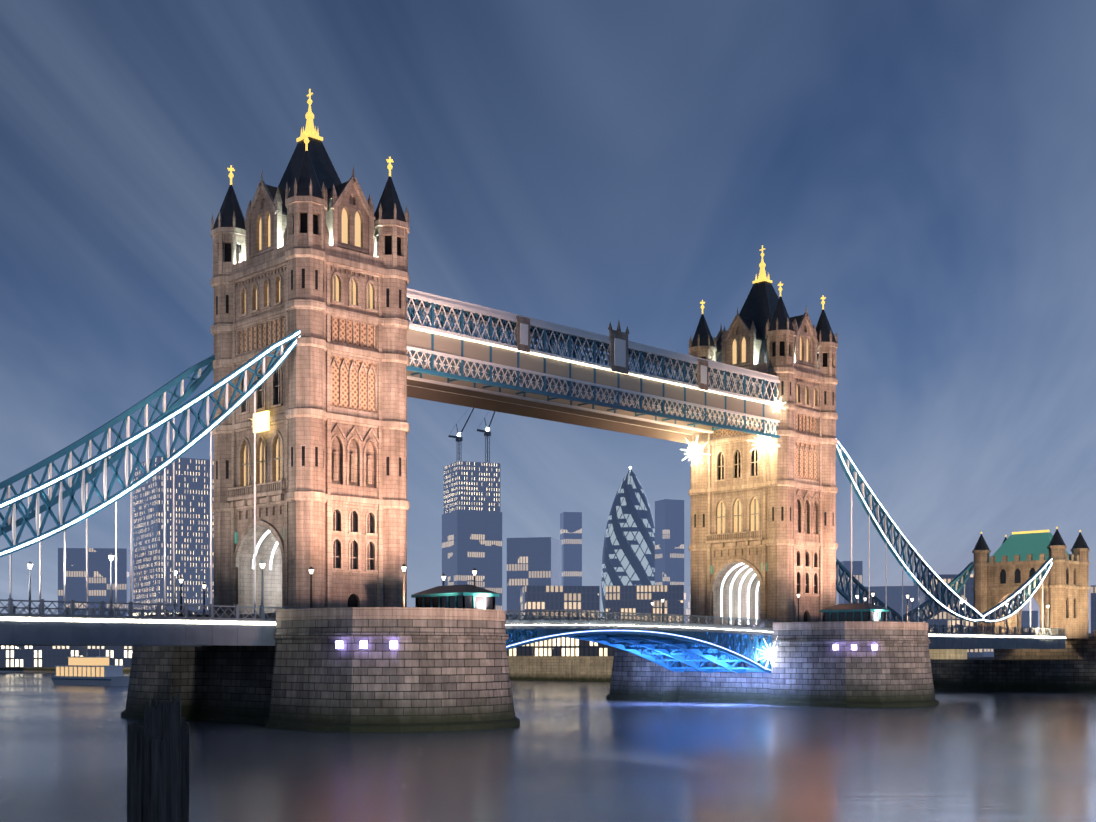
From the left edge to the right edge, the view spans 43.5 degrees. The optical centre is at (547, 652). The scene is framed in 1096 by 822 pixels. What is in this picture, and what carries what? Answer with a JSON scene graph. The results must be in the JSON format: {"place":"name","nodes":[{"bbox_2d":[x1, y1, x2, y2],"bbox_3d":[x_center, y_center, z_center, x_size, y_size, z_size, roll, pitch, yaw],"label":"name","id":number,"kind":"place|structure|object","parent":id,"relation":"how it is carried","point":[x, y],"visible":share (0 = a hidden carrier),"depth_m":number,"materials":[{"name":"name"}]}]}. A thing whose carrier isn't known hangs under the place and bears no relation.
{"place":"outdoors","nodes":[
{"label":"outdoors","id":0,"kind":"place"},
{"bbox_2d":[87,646,131,666],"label":"building","id":1,"kind":"structure","parent":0,"point":[120,655],"depth_m":506.98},
{"bbox_2d":[0,669,1095,821],"bbox_3d":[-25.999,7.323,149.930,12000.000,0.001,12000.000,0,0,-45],"label":"river water","id":2,"kind":"structure","parent":0,"point":[575,751],"depth_m":91.06,"materials":[{"name":"grey liquid"}]},
{"bbox_2d":[0,646,86,667],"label":"building","id":3,"kind":"structure","parent":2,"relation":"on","point":[30,656],"depth_m":503.65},
{"bbox_2d":[50,646,129,685],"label":"tour boat","id":4,"kind":"object","parent":2,"relation":"on","point":[99,670],"visible":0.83,"depth_m":311.39,"materials":[{"name":"white paint"}]},
{"bbox_2d":[127,694,189,821],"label":"timber dolphin","id":5,"kind":"object","parent":2,"relation":"in","point":[158,758],"visible":1,"depth_m":18.21,"materials":[{"name":"grey wood"}]},
{"bbox_2d":[121,564,519,731],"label":"pier","id":6,"kind":"structure","parent":2,"relation":"in","point":[381,669],"depth_m":131.15,"materials":[{"name":"stone"}]},
{"bbox_2d":[0,553,309,645],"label":"side span","id":7,"kind":"object","parent":6,"relation":"on","point":[42,628],"visible":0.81,"depth_m":125.67,"materials":[{"name":"grey metal"}]},
{"bbox_2d":[0,329,299,617],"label":"chains","id":8,"kind":"object","parent":7,"relation":"on","point":[108,457],"visible":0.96,"depth_m":132.37,"materials":[{"name":"blue paint"}]},
{"bbox_2d":[236,265,381,613],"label":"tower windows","id":9,"kind":"structure","parent":6,"relation":"on","point":[362,587],"depth_m":145.21,"materials":[{"name":"stone"}]},
{"bbox_2d":[211,89,409,618],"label":"bridge tower","id":10,"kind":"structure","parent":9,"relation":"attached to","point":[308,193],"depth_m":145.17,"materials":[{"name":"stone"}]},
{"bbox_2d":[251,185,367,256],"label":"dormer gables","id":11,"kind":"structure","parent":10,"relation":"on","point":[351,204],"depth_m":145.15,"materials":[{"name":"stone"}]},
{"bbox_2d":[411,584,498,609],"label":"cabin","id":12,"kind":"object","parent":6,"relation":"on","point":[467,596],"visible":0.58,"depth_m":137.56,"materials":[{"name":"teal paint"}]},
{"bbox_2d":[606,591,938,707],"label":"pier","id":13,"kind":"structure","parent":2,"relation":"in","point":[863,664],"depth_m":189.07,"materials":[{"name":"stone"}]},
{"bbox_2d":[251,399,785,665],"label":"floodlights","id":14,"kind":"object","parent":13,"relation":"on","point":[262,421],"visible":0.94,"depth_m":145.06,"materials":[{"name":"grey metal"}]},
{"bbox_2d":[505,610,778,672],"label":"bascules","id":15,"kind":"object","parent":13,"relation":"attached to","point":[673,639],"visible":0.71,"depth_m":185.67,"materials":[{"name":"blue paint"}]},
{"bbox_2d":[711,378,818,624],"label":"tower windows","id":16,"kind":"structure","parent":13,"relation":"on","point":[809,605],"depth_m":203.55,"materials":[{"name":"stone"}]},
{"bbox_2d":[689,245,837,627],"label":"bridge tower","id":17,"kind":"structure","parent":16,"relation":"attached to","point":[767,321],"depth_m":203.25,"materials":[{"name":"stone"}]},
{"bbox_2d":[406,288,779,443],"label":"walkways","id":18,"kind":"structure","parent":17,"relation":"attached to","point":[521,377],"depth_m":172.89,"materials":[{"name":"blue paint"}]},
{"bbox_2d":[715,320,812,366],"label":"dormer gables","id":19,"kind":"structure","parent":17,"relation":"on","point":[738,333],"depth_m":203.02,"materials":[{"name":"stone"}]},
{"bbox_2d":[820,603,888,621],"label":"cabin","id":20,"kind":"object","parent":13,"relation":"on","point":[854,612],"visible":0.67,"depth_m":189.04,"materials":[{"name":"teal paint"}]},
{"bbox_2d":[856,594,1065,648],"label":"side span","id":21,"kind":"object","parent":13,"relation":"on","point":[959,639],"visible":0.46,"depth_m":239.10,"materials":[{"name":"grey metal"}]},
{"bbox_2d":[836,438,1051,634],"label":"chains","id":22,"kind":"object","parent":21,"relation":"on","point":[936,598],"visible":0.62,"depth_m":231.27,"materials":[{"name":"blue paint"}]},
{"bbox_2d":[972,527,1089,638],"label":"abutment tower","id":23,"kind":"structure","parent":21,"relation":"on","point":[1031,547],"depth_m":265.23,"materials":[{"name":"beige stone"}]},
{"bbox_2d":[0,656,1095,692],"bbox_3d":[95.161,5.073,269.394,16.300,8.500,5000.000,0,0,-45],"label":"embankment","id":24,"kind":"structure","parent":0,"point":[1077,676],"depth_m":269.90,"materials":[{"name":"stone"}]},
{"bbox_2d":[0,0,1095,632],"label":"sky","id":25,"kind":"structure","parent":0,"point":[925,169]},
{"bbox_2d":[967,657,993,658],"bbox_3d":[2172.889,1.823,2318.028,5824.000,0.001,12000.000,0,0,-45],"label":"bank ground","id":26,"kind":"structure","parent":0,"point":[980,657],"depth_m":509.48,"materials":[{"name":"blue"}]},
{"bbox_2d":[58,548,133,615],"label":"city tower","id":27,"kind":"structure","parent":26,"relation":"on","point":[98,575],"depth_m":834.99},
{"bbox_2d":[132,613,178,653],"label":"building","id":28,"kind":"structure","parent":26,"relation":"on","point":[134,614],"depth_m":548.65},
{"bbox_2d":[134,456,213,613],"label":"city tower","id":29,"kind":"structure","parent":26,"relation":"on","point":[192,521],"depth_m":768.62,"materials":[{"name":"glass"}]},
{"bbox_2d":[442,510,501,609],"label":"city tower","id":30,"kind":"structure","parent":26,"relation":"on","point":[471,540],"depth_m":884.29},
{"bbox_2d":[448,408,473,459],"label":"tower crane","id":31,"kind":"object","parent":30,"relation":"on","point":[458,438],"visible":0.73,"depth_m":899.51,"materials":[{"name":"grey metal"}]},
{"bbox_2d":[444,461,499,513],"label":"tower top","id":32,"kind":"structure","parent":30,"relation":"on","point":[471,486],"depth_m":884.74,"materials":[{"name":"glass"}]},
{"bbox_2d":[477,410,494,462],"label":"tower crane","id":33,"kind":"object","parent":32,"relation":"on","point":[486,433],"visible":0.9,"depth_m":890.36,"materials":[{"name":"grey metal"}]},
{"bbox_2d":[507,537,561,619],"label":"city block","id":34,"kind":"structure","parent":26,"relation":"on","point":[534,561],"depth_m":707.78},
{"bbox_2d":[520,586,599,619],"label":"city block","id":35,"kind":"structure","parent":26,"relation":"on","point":[560,598],"depth_m":543.76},
{"bbox_2d":[507,637,614,655],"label":"wharf buildings","id":36,"kind":"structure","parent":26,"relation":"on","point":[563,646],"depth_m":384.08,"materials":[{"name":"stone"}]},
{"bbox_2d":[560,512,581,585],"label":"skyscraper","id":37,"kind":"structure","parent":26,"relation":"on","point":[571,531],"depth_m":991.69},
{"bbox_2d":[601,466,654,619],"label":"gherkin-shaped skyscraper","id":38,"kind":"structure","parent":26,"relation":"on","point":[628,556],"depth_m":1295.88,"materials":[{"name":"blue glass"}]},
{"bbox_2d":[606,585,689,622],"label":"city block","id":39,"kind":"structure","parent":26,"relation":"on","point":[633,598],"depth_m":619.26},
{"bbox_2d":[655,499,683,584],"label":"city tower","id":40,"kind":"structure","parent":26,"relation":"on","point":[669,541],"depth_m":1136.11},
{"bbox_2d":[839,561,862,603],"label":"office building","id":41,"kind":"structure","parent":26,"relation":"on","point":[857,570],"depth_m":541.17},
{"bbox_2d":[856,586,924,621],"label":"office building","id":42,"kind":"structure","parent":26,"relation":"on","point":[894,597],"depth_m":490.89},
{"bbox_2d":[929,649,966,658],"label":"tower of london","id":43,"kind":"structure","parent":26,"relation":"on","point":[948,653],"depth_m":331.70,"materials":[{"name":"stone"}]},
{"bbox_2d":[914,574,982,656],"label":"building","id":44,"kind":"structure","parent":26,"relation":"on","point":[944,617],"depth_m":562.00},
{"bbox_2d":[983,611,1037,656],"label":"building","id":45,"kind":"structure","parent":26,"relation":"on","point":[1025,619],"depth_m":636.97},
{"bbox_2d":[994,630,1095,659],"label":"approach","id":46,"kind":"structure","parent":26,"relation":"on","point":[1080,649],"depth_m":270.24,"materials":[{"name":"stone"}]},
{"bbox_2d":[1091,585,1095,632],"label":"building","id":47,"kind":"structure","parent":26,"relation":"on","point":[1093,607],"depth_m":629.42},
{"bbox_2d":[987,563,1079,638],"bbox_3d":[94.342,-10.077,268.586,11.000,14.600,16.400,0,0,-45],"label":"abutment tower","id":48,"kind":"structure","parent":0,"point":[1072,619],"depth_m":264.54,"materials":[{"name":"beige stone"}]}
]}

